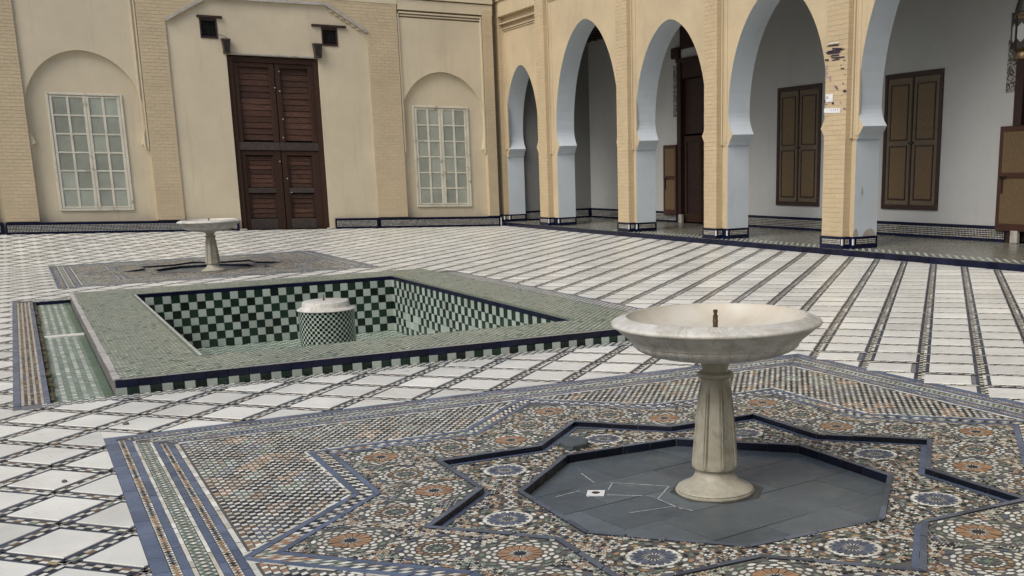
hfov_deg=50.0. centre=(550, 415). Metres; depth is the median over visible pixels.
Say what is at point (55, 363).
pool surround
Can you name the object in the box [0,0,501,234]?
courtyard wall
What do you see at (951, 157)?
gallery wall
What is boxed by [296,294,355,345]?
pool pillar
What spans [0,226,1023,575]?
courtyard floor
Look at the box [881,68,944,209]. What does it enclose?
shuttered window
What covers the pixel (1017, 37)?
hanging lantern
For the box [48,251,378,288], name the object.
mosaic pavement
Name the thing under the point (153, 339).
tiled pool
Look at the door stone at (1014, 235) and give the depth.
19.44 m
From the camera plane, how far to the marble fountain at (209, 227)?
20.69 m
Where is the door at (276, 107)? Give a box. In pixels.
[226,56,328,229]
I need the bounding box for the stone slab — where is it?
[559,436,587,450]
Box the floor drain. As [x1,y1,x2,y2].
[586,490,604,496]
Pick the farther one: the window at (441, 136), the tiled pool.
the window at (441, 136)
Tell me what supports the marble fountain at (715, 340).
on the mosaic pavement at (473, 484)
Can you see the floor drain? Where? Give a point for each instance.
(595, 492)
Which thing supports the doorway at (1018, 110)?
in the gallery wall at (951, 157)
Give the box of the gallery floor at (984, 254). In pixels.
[503,217,1023,271]
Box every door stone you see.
[678,214,683,222]
[1009,231,1019,243]
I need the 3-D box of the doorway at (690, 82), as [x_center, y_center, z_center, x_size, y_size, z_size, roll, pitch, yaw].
[4.075,-7.345,27.639,0.460,5.000,3.250,-8,14,-25]
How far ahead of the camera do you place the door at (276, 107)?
29.44 m
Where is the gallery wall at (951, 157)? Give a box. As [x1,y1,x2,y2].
[523,0,1023,243]
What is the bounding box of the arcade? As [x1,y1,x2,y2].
[490,0,899,248]
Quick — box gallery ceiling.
[587,25,602,41]
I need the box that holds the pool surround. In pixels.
[12,270,641,410]
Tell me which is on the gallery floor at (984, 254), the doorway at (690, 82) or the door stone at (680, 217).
the door stone at (680, 217)
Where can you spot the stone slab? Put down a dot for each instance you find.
(573, 443)
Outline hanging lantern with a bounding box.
[1010,0,1023,60]
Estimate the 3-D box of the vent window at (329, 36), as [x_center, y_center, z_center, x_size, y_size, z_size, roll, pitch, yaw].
[-5.936,-10.174,29.358,0.930,0.558,0.160,-8,14,-25]
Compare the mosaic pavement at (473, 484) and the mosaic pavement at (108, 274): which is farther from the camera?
the mosaic pavement at (108, 274)
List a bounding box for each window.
[45,92,133,210]
[196,14,221,38]
[311,24,345,46]
[412,105,471,206]
[776,83,822,205]
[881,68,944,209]
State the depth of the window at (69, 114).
27.49 m
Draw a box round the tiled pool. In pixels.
[69,269,629,395]
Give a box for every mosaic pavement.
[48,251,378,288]
[104,354,1023,575]
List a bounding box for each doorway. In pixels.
[671,26,703,222]
[1005,0,1023,242]
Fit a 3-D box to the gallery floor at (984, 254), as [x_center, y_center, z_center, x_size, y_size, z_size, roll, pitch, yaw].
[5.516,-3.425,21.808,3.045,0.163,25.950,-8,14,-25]
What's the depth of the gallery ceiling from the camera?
30.99 m
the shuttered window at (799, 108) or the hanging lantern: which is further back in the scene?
the shuttered window at (799, 108)
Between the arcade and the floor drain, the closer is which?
the floor drain
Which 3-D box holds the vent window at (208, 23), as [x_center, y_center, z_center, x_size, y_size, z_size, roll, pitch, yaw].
[-8.714,-9.936,28.043,0.630,0.571,0.160,-8,14,-25]
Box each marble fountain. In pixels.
[176,218,240,271]
[611,303,822,503]

